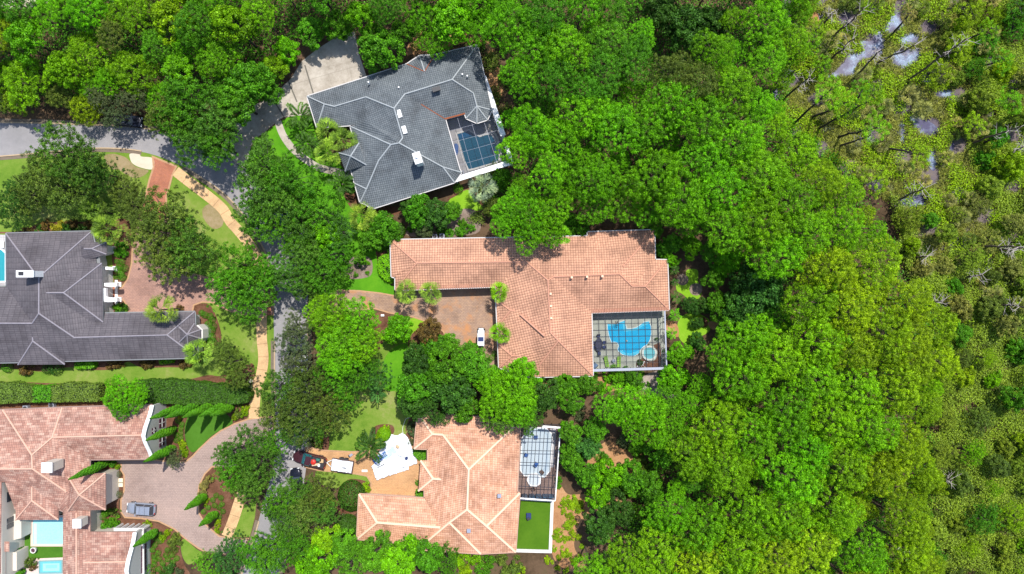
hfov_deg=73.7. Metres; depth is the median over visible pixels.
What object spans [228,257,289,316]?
oak tree
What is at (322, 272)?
oak tree
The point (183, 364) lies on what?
loose shrub
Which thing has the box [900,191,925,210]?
water
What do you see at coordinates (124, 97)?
oak tree
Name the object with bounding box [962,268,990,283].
pine snag
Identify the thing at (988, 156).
broadleaf tree
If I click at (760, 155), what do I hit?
pine tree
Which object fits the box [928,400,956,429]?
oak tree
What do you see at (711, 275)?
broadleaf tree
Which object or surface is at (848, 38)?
palmetto
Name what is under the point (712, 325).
mulch bed
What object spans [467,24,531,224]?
undergrowth
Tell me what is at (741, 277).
broadleaf tree
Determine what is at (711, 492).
pine tree
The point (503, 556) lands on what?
loose shrub
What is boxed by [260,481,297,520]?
oak tree
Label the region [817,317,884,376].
pine tree
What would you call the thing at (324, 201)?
oak tree
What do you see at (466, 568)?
loose shrub
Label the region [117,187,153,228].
oak tree
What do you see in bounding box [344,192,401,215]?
mulch bed
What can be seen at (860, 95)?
slim pine
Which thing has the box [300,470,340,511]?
oak tree
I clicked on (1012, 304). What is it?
pine snag
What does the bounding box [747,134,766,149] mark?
pine tree
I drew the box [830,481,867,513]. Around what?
pine tree
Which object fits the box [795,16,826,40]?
slim pine
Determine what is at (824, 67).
slim pine
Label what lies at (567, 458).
broadleaf tree
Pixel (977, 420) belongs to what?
oak tree
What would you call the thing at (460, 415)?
broadleaf tree
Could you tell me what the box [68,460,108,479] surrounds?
cypress tree
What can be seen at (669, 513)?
pine tree
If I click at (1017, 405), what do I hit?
broadleaf tree
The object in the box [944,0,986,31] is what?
slim pine
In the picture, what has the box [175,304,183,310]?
loose shrub
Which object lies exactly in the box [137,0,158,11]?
pine tree
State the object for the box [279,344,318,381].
oak tree
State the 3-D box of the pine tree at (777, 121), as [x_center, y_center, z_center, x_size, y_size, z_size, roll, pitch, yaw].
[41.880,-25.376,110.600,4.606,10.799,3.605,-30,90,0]
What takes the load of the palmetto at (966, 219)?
on the marsh
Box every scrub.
[780,0,1023,326]
[889,188,1023,573]
[954,0,1023,259]
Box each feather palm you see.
[252,131,273,155]
[284,102,313,131]
[293,129,320,157]
[324,170,354,200]
[354,427,386,463]
[369,382,386,402]
[666,327,676,339]
[668,308,681,320]
[669,265,679,274]
[670,278,677,285]
[671,290,682,303]
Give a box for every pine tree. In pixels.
[0,0,66,31]
[0,17,47,57]
[0,59,27,93]
[0,82,17,114]
[0,88,36,116]
[1,54,50,111]
[30,0,95,38]
[44,81,81,108]
[47,0,91,18]
[63,0,124,36]
[63,31,115,79]
[69,91,109,126]
[75,67,108,102]
[86,0,141,9]
[93,14,142,52]
[93,64,127,99]
[100,374,146,416]
[102,0,153,35]
[104,50,162,99]
[104,377,130,396]
[106,396,134,421]
[127,377,150,405]
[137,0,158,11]
[140,28,176,67]
[145,82,177,113]
[171,0,228,48]
[171,33,203,62]
[193,0,243,25]
[193,35,242,77]
[209,69,235,106]
[239,0,280,36]
[276,0,299,11]
[302,294,329,321]
[306,292,353,340]
[314,315,376,369]
[316,342,362,379]
[337,295,380,340]
[346,327,382,363]
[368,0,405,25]
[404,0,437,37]
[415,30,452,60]
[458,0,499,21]
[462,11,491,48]
[479,0,544,52]
[479,376,514,423]
[482,0,508,27]
[486,360,538,423]
[489,208,520,238]
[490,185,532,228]
[494,129,534,169]
[497,53,540,102]
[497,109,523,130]
[499,25,560,76]
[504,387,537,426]
[507,172,530,196]
[508,189,553,246]
[511,102,556,160]
[513,216,547,256]
[517,0,568,52]
[527,150,568,194]
[528,96,555,127]
[532,190,573,231]
[533,54,581,105]
[537,21,590,76]
[537,221,565,248]
[542,118,583,164]
[552,93,610,141]
[552,183,583,209]
[557,151,584,185]
[566,0,603,31]
[566,72,608,113]
[566,152,621,204]
[572,190,614,225]
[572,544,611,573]
[577,144,602,167]
[580,15,607,44]
[580,47,624,101]
[582,19,638,70]
[584,99,645,156]
[588,0,611,16]
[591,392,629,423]
[598,0,642,32]
[600,95,619,122]
[603,174,648,222]
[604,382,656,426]
[605,146,629,174]
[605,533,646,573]
[613,31,655,86]
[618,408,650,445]
[619,80,646,108]
[620,147,684,202]
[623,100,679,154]
[625,18,656,50]
[630,394,668,440]
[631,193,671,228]
[632,519,684,573]
[637,76,703,136]
[639,489,695,535]
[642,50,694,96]
[645,428,671,449]
[654,164,708,229]
[655,385,681,415]
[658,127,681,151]
[658,407,690,439]
[663,147,684,171]
[664,423,717,483]
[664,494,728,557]
[667,473,688,497]
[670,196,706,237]
[671,530,728,573]
[674,132,733,189]
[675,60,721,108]
[676,92,737,153]
[676,390,705,414]
[681,467,706,492]
[687,372,711,399]
[688,28,735,74]
[688,396,748,460]
[694,163,757,213]
[695,438,754,495]
[700,518,769,573]
[702,471,730,496]
[703,203,762,254]
[703,332,744,378]
[707,118,764,168]
[708,60,735,87]
[709,65,755,119]
[713,348,772,402]
[715,312,779,368]
[716,392,743,419]
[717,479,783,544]
[718,5,750,32]
[721,39,749,67]
[728,407,779,463]
[729,183,792,254]
[731,146,790,206]
[731,385,759,408]
[736,454,764,479]
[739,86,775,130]
[740,0,791,53]
[740,33,787,84]
[740,229,807,280]
[741,522,806,573]
[743,325,813,384]
[746,149,774,167]
[747,0,775,25]
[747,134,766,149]
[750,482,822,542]
[753,96,786,122]
[753,173,820,222]
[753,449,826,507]
[759,377,813,442]
[761,112,794,140]
[761,169,784,183]
[765,303,790,331]
[766,0,802,5]
[766,65,794,91]
[769,23,810,65]
[769,210,833,260]
[772,130,819,185]
[778,417,833,476]
[779,269,839,333]
[780,0,813,31]
[780,311,852,366]
[783,512,841,573]
[787,353,843,407]
[790,244,858,295]
[795,164,845,204]
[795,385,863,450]
[797,0,819,14]
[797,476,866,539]
[805,157,833,178]
[805,561,836,573]
[807,191,836,218]
[807,440,874,494]
[810,205,866,252]
[812,284,884,335]
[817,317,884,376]
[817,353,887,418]
[820,175,865,208]
[821,555,873,573]
[822,241,853,266]
[826,505,856,529]
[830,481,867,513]
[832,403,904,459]
[832,525,892,573]
[835,269,865,296]
[838,232,867,253]
[841,444,908,500]
[843,546,878,573]
[844,204,876,224]
[845,234,902,296]
[849,475,876,500]
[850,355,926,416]
[850,497,879,520]
[852,285,885,309]
[853,304,913,368]
[860,220,891,251]
[860,418,933,468]
[868,521,935,573]
[868,560,914,573]
[869,493,933,550]
[870,444,912,482]
[870,477,892,496]
[873,278,935,323]
[879,316,933,366]
[880,346,935,392]
[883,389,943,426]
[888,477,929,512]
[889,544,947,573]
[892,423,924,447]
[892,511,934,538]
[901,444,943,496]
[904,339,965,381]
[908,374,943,399]
[912,302,959,350]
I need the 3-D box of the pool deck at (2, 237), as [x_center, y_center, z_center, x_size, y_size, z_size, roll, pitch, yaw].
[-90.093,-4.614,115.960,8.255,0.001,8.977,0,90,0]
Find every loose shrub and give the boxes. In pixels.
[18,365,34,375]
[22,226,33,231]
[24,557,32,568]
[27,557,39,565]
[29,565,37,571]
[34,221,47,232]
[40,218,50,230]
[50,223,58,230]
[56,220,64,230]
[61,223,77,230]
[65,218,77,229]
[77,224,87,231]
[84,220,94,228]
[100,516,117,528]
[102,508,111,516]
[105,361,121,369]
[108,460,116,467]
[109,507,121,516]
[109,515,119,526]
[112,303,127,311]
[113,241,127,252]
[113,247,120,257]
[113,361,124,368]
[117,245,128,257]
[119,303,129,311]
[139,360,151,369]
[147,360,155,367]
[159,534,166,542]
[162,562,175,573]
[163,529,171,535]
[166,539,176,546]
[169,545,178,554]
[170,532,181,542]
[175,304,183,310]
[175,567,183,573]
[178,359,186,369]
[178,439,186,445]
[179,445,188,452]
[199,480,207,490]
[201,498,209,506]
[203,473,213,484]
[214,519,221,527]
[231,413,237,420]
[234,404,244,418]
[239,408,248,417]
[241,405,250,410]
[310,438,322,448]
[334,513,347,525]
[362,481,368,488]
[406,427,414,437]
[407,420,415,429]
[444,227,453,237]
[451,553,465,566]
[454,225,467,236]
[457,218,466,226]
[458,563,471,573]
[465,224,475,232]
[465,554,481,565]
[474,562,490,573]
[479,554,496,569]
[495,553,507,566]
[500,565,511,573]
[508,555,522,573]
[516,564,525,573]
[544,555,553,564]
[552,534,559,542]
[553,527,563,534]
[558,501,566,508]
[560,545,568,557]
[561,496,568,505]
[561,508,566,516]
[561,535,568,543]
[563,520,572,530]
[565,512,574,521]
[566,494,577,505]
[567,502,575,510]
[568,528,575,540]
[571,411,584,421]
[575,506,583,513]
[576,499,583,507]
[595,451,609,463]
[597,381,610,394]
[602,371,610,382]
[608,364,621,382]
[616,433,631,448]
[629,518,643,530]
[632,505,643,518]
[633,453,645,462]
[641,461,651,473]
[643,505,658,519]
[705,391,718,405]
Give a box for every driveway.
[117,417,273,553]
[118,221,272,313]
[138,158,174,218]
[221,32,365,169]
[306,439,419,495]
[309,287,496,365]
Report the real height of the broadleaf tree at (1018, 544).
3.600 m
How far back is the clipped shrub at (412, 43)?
115.13 m
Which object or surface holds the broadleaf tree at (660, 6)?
on the ground at (570, 484)
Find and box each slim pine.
[756,23,776,48]
[766,0,791,20]
[781,31,821,64]
[793,74,842,124]
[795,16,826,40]
[812,54,832,78]
[812,86,859,118]
[818,83,886,128]
[837,110,891,145]
[846,162,891,199]
[850,78,872,111]
[853,0,881,18]
[888,143,932,167]
[892,3,917,33]
[922,58,956,90]
[935,35,974,65]
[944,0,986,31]
[958,110,987,139]
[968,16,1000,41]
[985,48,1015,76]
[993,84,1023,115]
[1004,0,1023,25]
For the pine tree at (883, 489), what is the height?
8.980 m
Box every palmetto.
[807,29,826,48]
[813,51,830,67]
[815,88,830,102]
[816,103,832,121]
[817,48,828,57]
[822,29,839,49]
[823,4,833,16]
[837,0,857,11]
[839,31,850,45]
[843,106,859,122]
[846,0,863,13]
[848,139,862,152]
[851,72,864,83]
[853,166,873,183]
[854,66,872,80]
[860,105,877,122]
[871,0,884,9]
[872,131,893,151]
[878,98,895,114]
[892,204,912,219]
[895,160,911,174]
[895,239,906,250]
[896,84,920,105]
[898,80,912,89]
[904,162,915,173]
[907,88,920,99]
[908,0,918,8]
[911,99,932,120]
[917,0,930,12]
[917,172,932,187]
[921,259,934,274]
[930,12,945,25]
[934,150,954,166]
[936,17,951,29]
[936,62,955,84]
[936,194,956,208]
[946,116,964,132]
[946,128,960,141]
[949,206,971,225]
[952,255,965,265]
[955,270,967,279]
[957,94,968,107]
[959,91,979,110]
[961,232,976,244]
[962,191,977,204]
[964,7,981,20]
[965,120,983,140]
[971,109,988,119]
[971,273,988,290]
[975,41,990,53]
[976,120,991,135]
[980,285,1003,298]
[983,0,1001,6]
[983,240,994,252]
[985,28,1001,41]
[987,120,1003,139]
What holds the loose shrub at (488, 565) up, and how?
on the ground at (570, 484)
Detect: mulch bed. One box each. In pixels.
[0,219,130,244]
[0,358,201,371]
[0,401,249,460]
[9,363,254,403]
[100,460,189,573]
[112,241,131,287]
[193,303,221,345]
[199,467,241,534]
[318,411,331,449]
[337,479,369,514]
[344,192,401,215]
[344,256,372,278]
[370,312,389,351]
[370,424,393,437]
[376,244,393,284]
[405,209,480,236]
[406,26,503,97]
[406,407,480,430]
[406,419,416,438]
[408,328,450,361]
[447,186,481,205]
[544,372,622,394]
[552,487,621,571]
[587,440,642,472]
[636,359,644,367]
[641,342,660,366]
[641,371,672,397]
[666,321,678,336]
[677,274,687,284]
[690,283,701,294]
[700,317,707,326]
[708,320,720,329]
[808,12,818,25]
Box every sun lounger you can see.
[604,356,608,366]
[617,356,620,366]
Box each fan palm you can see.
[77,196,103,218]
[90,214,128,243]
[144,293,180,323]
[181,339,213,368]
[314,141,340,165]
[315,117,340,143]
[330,127,357,150]
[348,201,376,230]
[394,279,416,303]
[418,282,441,304]
[468,173,496,201]
[488,322,510,342]
[490,281,508,302]
[556,226,570,243]
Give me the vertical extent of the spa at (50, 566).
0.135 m
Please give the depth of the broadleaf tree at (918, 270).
113.61 m
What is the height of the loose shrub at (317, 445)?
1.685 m
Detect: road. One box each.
[0,0,46,8]
[0,123,307,573]
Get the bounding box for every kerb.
[0,122,165,132]
[0,147,140,156]
[184,167,273,285]
[241,521,258,573]
[274,342,275,399]
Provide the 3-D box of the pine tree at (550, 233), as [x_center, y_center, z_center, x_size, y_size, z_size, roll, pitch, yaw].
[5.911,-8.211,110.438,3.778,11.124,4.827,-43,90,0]
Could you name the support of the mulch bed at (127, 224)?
on the lawn at (230, 325)
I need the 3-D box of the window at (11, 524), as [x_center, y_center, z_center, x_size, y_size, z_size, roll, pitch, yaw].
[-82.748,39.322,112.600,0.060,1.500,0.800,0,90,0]
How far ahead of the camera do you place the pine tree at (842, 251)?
108.66 m
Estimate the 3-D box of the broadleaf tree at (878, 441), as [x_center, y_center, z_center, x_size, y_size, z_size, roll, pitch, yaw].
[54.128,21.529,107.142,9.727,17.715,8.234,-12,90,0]
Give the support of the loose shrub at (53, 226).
on the mulch bed at (127, 224)
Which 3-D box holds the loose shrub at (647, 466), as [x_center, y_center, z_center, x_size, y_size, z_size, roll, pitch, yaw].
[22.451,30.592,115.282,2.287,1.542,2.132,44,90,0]
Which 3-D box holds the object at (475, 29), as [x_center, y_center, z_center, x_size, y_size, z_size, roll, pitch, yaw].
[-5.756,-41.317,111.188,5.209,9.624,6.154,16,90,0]
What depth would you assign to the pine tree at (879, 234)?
107.39 m
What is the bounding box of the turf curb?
[516,501,553,552]
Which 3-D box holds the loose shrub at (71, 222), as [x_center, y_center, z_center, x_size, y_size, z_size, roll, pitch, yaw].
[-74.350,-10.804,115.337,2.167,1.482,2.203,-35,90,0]
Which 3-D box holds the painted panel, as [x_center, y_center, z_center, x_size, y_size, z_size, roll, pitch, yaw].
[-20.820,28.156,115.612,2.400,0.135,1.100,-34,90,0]
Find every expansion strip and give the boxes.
[288,81,297,101]
[304,65,313,92]
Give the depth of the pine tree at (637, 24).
104.24 m
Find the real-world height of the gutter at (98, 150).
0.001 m
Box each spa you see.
[39,560,62,573]
[527,473,540,485]
[642,345,656,360]
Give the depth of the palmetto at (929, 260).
113.65 m
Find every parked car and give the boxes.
[111,113,142,127]
[126,501,155,515]
[272,213,290,234]
[288,467,302,494]
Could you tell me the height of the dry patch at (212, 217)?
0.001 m
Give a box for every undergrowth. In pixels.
[0,0,487,109]
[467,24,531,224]
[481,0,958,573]
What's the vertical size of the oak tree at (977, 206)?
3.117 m
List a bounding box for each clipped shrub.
[1,363,13,371]
[41,365,53,373]
[47,364,63,374]
[121,264,128,271]
[145,564,155,573]
[206,333,215,341]
[207,338,216,347]
[337,479,364,511]
[337,513,356,537]
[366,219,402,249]
[368,65,380,74]
[377,426,390,440]
[411,41,420,50]
[453,183,462,193]
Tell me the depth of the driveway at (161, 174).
115.95 m
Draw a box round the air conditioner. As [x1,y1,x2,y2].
[49,402,56,406]
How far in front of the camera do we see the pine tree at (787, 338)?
100.94 m
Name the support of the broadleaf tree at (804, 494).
on the ground at (570, 484)
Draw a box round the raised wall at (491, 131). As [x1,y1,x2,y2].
[484,123,502,155]
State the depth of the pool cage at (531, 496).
113.04 m
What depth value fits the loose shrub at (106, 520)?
114.89 m
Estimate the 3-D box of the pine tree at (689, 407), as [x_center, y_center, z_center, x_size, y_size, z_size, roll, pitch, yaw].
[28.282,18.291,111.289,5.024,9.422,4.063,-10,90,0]
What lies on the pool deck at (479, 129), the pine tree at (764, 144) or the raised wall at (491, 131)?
the raised wall at (491, 131)
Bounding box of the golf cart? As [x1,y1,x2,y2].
[477,328,484,346]
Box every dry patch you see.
[104,154,116,168]
[110,154,147,177]
[202,204,223,228]
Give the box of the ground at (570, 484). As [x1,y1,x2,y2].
[0,0,1023,573]
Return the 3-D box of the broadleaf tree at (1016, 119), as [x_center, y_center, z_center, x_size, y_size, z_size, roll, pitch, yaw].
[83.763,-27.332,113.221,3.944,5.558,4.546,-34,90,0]
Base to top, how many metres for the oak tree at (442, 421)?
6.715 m
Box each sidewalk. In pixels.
[172,167,268,418]
[222,492,246,537]
[267,294,270,314]
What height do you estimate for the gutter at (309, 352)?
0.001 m
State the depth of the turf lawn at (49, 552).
115.96 m
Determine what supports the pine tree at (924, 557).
on the ground at (570, 484)
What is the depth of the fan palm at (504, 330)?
110.03 m
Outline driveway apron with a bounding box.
[129,153,152,168]
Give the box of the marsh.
[775,0,1023,347]
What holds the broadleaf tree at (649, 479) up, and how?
on the ground at (570, 484)
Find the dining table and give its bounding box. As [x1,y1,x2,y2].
[595,338,601,349]
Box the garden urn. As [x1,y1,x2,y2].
[30,547,36,552]
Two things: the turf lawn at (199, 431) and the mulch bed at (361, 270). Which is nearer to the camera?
the turf lawn at (199, 431)
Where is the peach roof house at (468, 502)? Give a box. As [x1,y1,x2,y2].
[356,412,520,554]
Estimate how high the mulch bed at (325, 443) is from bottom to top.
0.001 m
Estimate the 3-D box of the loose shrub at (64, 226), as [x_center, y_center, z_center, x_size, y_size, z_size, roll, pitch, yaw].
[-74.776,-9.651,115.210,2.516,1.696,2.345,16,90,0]
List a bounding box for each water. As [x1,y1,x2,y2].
[828,31,884,76]
[883,9,903,33]
[891,48,921,67]
[897,122,904,143]
[898,32,918,44]
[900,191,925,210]
[908,115,937,135]
[926,147,937,170]
[935,89,950,98]
[942,140,953,151]
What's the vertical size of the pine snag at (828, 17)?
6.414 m
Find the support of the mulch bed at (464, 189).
on the lawn at (464, 199)
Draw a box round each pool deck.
[0,235,4,285]
[447,113,505,173]
[518,425,559,498]
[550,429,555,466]
[593,311,665,368]
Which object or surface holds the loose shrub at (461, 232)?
on the mulch bed at (465, 213)
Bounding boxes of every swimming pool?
[0,248,4,281]
[31,515,62,545]
[455,129,499,170]
[520,427,552,477]
[607,320,651,356]
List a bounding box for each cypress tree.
[15,568,25,573]
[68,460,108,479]
[132,528,157,546]
[143,445,175,461]
[145,425,176,440]
[149,404,185,418]
[165,403,199,418]
[182,403,213,417]
[184,493,207,510]
[198,510,218,526]
[199,403,224,416]
[210,404,234,416]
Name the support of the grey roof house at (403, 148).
on the ground at (570, 484)
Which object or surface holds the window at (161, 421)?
in the pink roof house at (46, 453)
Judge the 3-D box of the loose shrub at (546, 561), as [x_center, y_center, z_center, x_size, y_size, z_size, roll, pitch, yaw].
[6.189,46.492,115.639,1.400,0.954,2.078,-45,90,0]
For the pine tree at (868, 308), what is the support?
on the ground at (570, 484)
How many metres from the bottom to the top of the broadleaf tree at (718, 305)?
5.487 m
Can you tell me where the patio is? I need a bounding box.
[25,557,62,573]
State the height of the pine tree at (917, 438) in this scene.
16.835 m
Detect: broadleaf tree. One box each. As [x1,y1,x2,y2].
[2,15,51,64]
[42,50,86,89]
[150,0,206,47]
[160,54,200,86]
[208,4,259,49]
[216,83,260,126]
[223,60,276,104]
[254,81,284,105]
[256,54,289,80]
[272,35,300,66]
[294,541,338,573]
[296,17,323,51]
[310,0,331,13]
[311,222,342,248]
[311,523,342,555]
[322,8,354,40]
[327,527,362,560]
[344,1,378,33]
[353,252,366,264]
[356,23,387,51]
[357,529,393,572]
[358,225,383,252]
[359,27,405,72]
[367,210,400,246]
[380,533,419,573]
[381,312,413,344]
[391,19,415,43]
[395,370,442,409]
[397,377,430,420]
[398,199,411,212]
[401,342,434,379]
[402,193,433,230]
[406,538,445,573]
[408,224,435,237]
[414,316,441,346]
[417,197,449,231]
[418,334,450,360]
[427,342,466,388]
[427,371,476,414]
[431,0,472,44]
[439,201,462,223]
[440,333,460,356]
[453,347,497,383]
[453,390,480,422]
[456,339,482,361]
[472,364,511,394]
[483,197,501,216]
[490,168,510,192]
[507,356,542,386]
[523,376,558,412]
[542,375,570,402]
[558,393,584,415]
[558,420,583,448]
[559,373,580,399]
[559,443,583,472]
[561,210,576,230]
[570,219,588,235]
[572,461,601,487]
[573,436,602,459]
[575,374,603,395]
[582,416,608,447]
[583,505,614,545]
[584,479,612,508]
[594,457,624,489]
[600,487,634,527]
[610,371,625,385]
[617,458,644,497]
[625,370,644,390]
[628,438,646,456]
[637,470,662,502]
[641,0,680,38]
[642,442,677,469]
[648,220,663,238]
[655,2,711,51]
[656,237,669,256]
[656,364,691,395]
[660,252,680,267]
[663,232,684,253]
[666,341,694,366]
[680,297,699,315]
[681,234,701,261]
[689,331,706,350]
[690,316,704,328]
[692,6,729,40]
[697,296,714,313]
[700,241,724,269]
[700,268,724,289]
[707,290,726,322]
[714,248,743,277]
[716,311,742,344]
[721,290,768,335]
[727,260,769,309]
[735,267,785,314]
[899,306,925,326]
[903,236,920,255]
[906,280,927,303]
[907,257,934,276]
[916,212,941,229]
[921,470,948,495]
[929,518,948,542]
[931,223,958,242]
[932,256,956,274]
[940,31,968,51]
[942,276,964,294]
[942,293,973,322]
[945,468,974,497]
[945,567,964,573]
[948,513,969,533]
[949,70,965,86]
[949,321,973,348]
[952,13,968,31]
[954,366,975,387]
[957,0,986,10]
[959,118,977,137]
[964,87,995,113]
[973,151,999,170]
[978,293,1007,320]
[980,175,1005,197]
[981,270,1002,285]
[983,126,1009,148]
[983,453,1011,477]
[984,151,1023,181]
[984,370,1002,387]
[990,54,1017,84]
[992,314,1021,337]
[994,438,1017,457]
[995,255,1023,280]
[995,552,1012,572]
[996,534,1015,554]
[997,385,1023,413]
[1001,213,1023,234]
[1003,336,1023,365]
[1006,0,1023,19]
[1006,110,1023,132]
[1008,275,1023,297]
[1008,295,1023,314]
[1009,234,1023,248]
[1010,456,1023,474]
[1011,432,1023,455]
[1013,68,1023,90]
[1014,538,1023,553]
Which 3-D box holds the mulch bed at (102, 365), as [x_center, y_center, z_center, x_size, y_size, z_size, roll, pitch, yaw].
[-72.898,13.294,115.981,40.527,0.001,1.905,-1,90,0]
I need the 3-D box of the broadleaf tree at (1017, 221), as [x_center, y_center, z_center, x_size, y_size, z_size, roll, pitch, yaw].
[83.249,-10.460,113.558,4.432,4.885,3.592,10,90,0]
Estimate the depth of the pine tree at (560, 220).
104.63 m
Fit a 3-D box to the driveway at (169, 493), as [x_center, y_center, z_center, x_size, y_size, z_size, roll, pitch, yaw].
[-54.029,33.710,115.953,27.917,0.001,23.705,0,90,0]
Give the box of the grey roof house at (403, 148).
[307,45,512,209]
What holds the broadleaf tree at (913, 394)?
on the ground at (570, 484)
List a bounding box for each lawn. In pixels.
[0,152,274,426]
[25,533,62,558]
[181,539,201,563]
[185,414,232,451]
[233,502,255,536]
[244,115,394,296]
[315,471,369,488]
[328,316,411,450]
[382,344,415,390]
[409,318,422,333]
[449,190,482,210]
[517,500,549,549]
[676,269,701,298]
[677,312,709,343]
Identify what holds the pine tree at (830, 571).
on the ground at (570, 484)
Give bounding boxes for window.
[7,516,13,523]
[7,521,13,528]
[159,417,164,427]
[159,437,164,446]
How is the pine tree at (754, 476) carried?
on the ground at (570, 484)
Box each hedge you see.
[0,380,37,404]
[32,383,56,403]
[50,381,105,402]
[74,361,97,369]
[136,377,254,404]
[158,359,175,363]
[377,245,393,283]
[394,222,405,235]
[413,449,426,460]
[415,489,423,496]
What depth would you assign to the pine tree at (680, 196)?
102.27 m
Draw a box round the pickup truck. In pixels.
[292,450,326,469]
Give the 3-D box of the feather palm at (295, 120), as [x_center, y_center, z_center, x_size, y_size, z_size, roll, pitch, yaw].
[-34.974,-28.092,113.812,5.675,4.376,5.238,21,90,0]
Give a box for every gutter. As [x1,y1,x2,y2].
[0,119,179,135]
[0,149,140,159]
[182,167,271,284]
[238,520,257,573]
[271,341,273,401]
[280,495,304,573]
[308,314,311,446]
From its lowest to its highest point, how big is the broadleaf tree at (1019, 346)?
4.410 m
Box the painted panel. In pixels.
[382,447,396,459]
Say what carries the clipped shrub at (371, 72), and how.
on the ground at (570, 484)
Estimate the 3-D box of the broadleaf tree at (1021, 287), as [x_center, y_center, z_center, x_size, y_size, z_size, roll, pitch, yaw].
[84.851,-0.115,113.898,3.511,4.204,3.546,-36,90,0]
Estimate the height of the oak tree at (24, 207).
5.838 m
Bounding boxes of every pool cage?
[446,115,510,166]
[517,423,560,500]
[593,311,666,371]
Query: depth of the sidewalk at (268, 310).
115.95 m
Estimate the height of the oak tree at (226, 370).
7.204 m
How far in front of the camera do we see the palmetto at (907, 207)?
114.55 m
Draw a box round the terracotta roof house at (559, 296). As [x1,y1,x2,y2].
[390,229,669,377]
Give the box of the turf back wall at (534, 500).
[520,498,551,501]
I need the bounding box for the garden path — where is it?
[275,120,350,177]
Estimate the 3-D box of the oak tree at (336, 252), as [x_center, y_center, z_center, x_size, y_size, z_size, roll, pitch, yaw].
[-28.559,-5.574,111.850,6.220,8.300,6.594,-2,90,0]
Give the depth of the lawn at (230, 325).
115.99 m
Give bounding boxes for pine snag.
[774,69,800,89]
[784,69,814,98]
[822,6,837,25]
[832,27,857,57]
[833,4,873,36]
[839,124,874,146]
[856,44,884,75]
[877,37,925,62]
[898,180,936,202]
[907,32,979,79]
[914,246,934,265]
[932,292,949,304]
[944,470,957,488]
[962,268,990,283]
[971,125,1023,143]
[978,237,1023,253]
[994,241,1022,258]
[1001,298,1023,314]
[1007,139,1023,157]
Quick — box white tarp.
[371,433,416,479]
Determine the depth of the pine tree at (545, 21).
101.59 m
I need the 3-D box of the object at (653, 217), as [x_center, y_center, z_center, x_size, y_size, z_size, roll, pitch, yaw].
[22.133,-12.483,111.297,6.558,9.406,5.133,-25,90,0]
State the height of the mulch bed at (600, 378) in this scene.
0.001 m
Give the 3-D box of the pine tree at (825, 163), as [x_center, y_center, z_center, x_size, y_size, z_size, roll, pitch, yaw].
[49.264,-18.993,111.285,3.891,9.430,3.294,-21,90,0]
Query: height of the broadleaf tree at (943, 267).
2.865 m
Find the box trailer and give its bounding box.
[327,457,353,473]
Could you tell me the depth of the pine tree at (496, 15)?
101.97 m
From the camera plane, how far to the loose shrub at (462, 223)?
115.23 m
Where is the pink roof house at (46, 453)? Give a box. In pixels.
[0,403,165,573]
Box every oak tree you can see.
[0,177,37,207]
[0,195,30,230]
[9,149,68,209]
[13,182,50,222]
[29,119,93,181]
[35,165,101,224]
[44,135,125,197]
[83,82,123,116]
[84,154,121,193]
[84,197,118,225]
[99,103,130,130]
[106,169,144,206]
[114,84,151,114]
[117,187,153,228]
[122,216,188,268]
[129,204,157,238]
[135,184,202,248]
[143,90,198,140]
[146,228,203,285]
[150,95,203,148]
[159,74,221,131]
[161,214,222,280]
[166,448,182,469]
[169,120,223,169]
[184,87,241,157]
[191,547,230,573]
[193,124,246,171]
[204,256,250,315]
[211,440,243,468]
[212,334,237,358]
[212,452,247,492]
[212,527,249,573]
[215,240,271,286]
[215,343,249,381]
[218,423,274,470]
[224,359,256,390]
[227,283,280,325]
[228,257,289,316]
[230,458,268,507]
[231,167,291,217]
[231,189,275,241]
[233,534,273,568]
[237,137,293,190]
[237,434,287,490]
[244,169,314,234]
[244,544,287,573]
[245,205,289,244]
[247,252,289,285]
[251,525,295,564]
[254,366,305,414]
[254,390,297,434]
[259,428,290,454]
[259,495,284,521]
[260,149,324,211]
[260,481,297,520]
[268,254,316,297]
[269,497,308,544]
[272,326,313,360]
[274,525,323,568]
[276,472,319,510]
[277,224,315,260]
[277,414,312,448]
[278,387,329,445]
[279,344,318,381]
[281,181,326,229]
[281,203,325,251]
[281,233,322,278]
[282,307,314,341]
[286,361,335,408]
[287,487,337,541]
[288,269,329,303]
[293,246,348,301]
[300,411,336,443]
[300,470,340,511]
[301,382,352,435]
[302,181,348,236]
[307,491,347,525]
[311,361,361,403]
[316,237,353,270]
[322,210,356,255]
[329,385,363,413]
[330,262,353,286]
[333,538,371,573]
[339,353,382,398]
[357,360,395,389]
[399,533,427,560]
[407,394,446,423]
[429,404,450,426]
[435,541,460,573]
[480,404,515,434]
[514,402,544,437]
[890,206,924,232]
[921,354,943,372]
[927,370,956,397]
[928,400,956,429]
[929,440,962,467]
[932,548,947,564]
[944,205,967,222]
[952,532,983,562]
[954,347,974,368]
[957,438,989,468]
[958,240,985,267]
[960,403,998,438]
[961,55,986,79]
[963,498,1003,535]
[965,192,992,215]
[966,569,989,573]
[968,33,1000,60]
[971,226,1007,254]
[974,349,1000,368]
[976,1,1006,32]
[982,480,1003,499]
[996,499,1023,532]
[999,14,1023,42]
[1006,87,1023,108]
[1015,370,1023,386]
[1015,472,1023,496]
[1018,190,1023,213]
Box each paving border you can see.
[116,416,274,554]
[118,212,273,314]
[138,156,176,220]
[304,437,413,492]
[307,289,497,366]
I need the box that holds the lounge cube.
[526,513,530,520]
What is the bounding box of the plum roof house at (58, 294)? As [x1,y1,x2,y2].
[0,230,210,364]

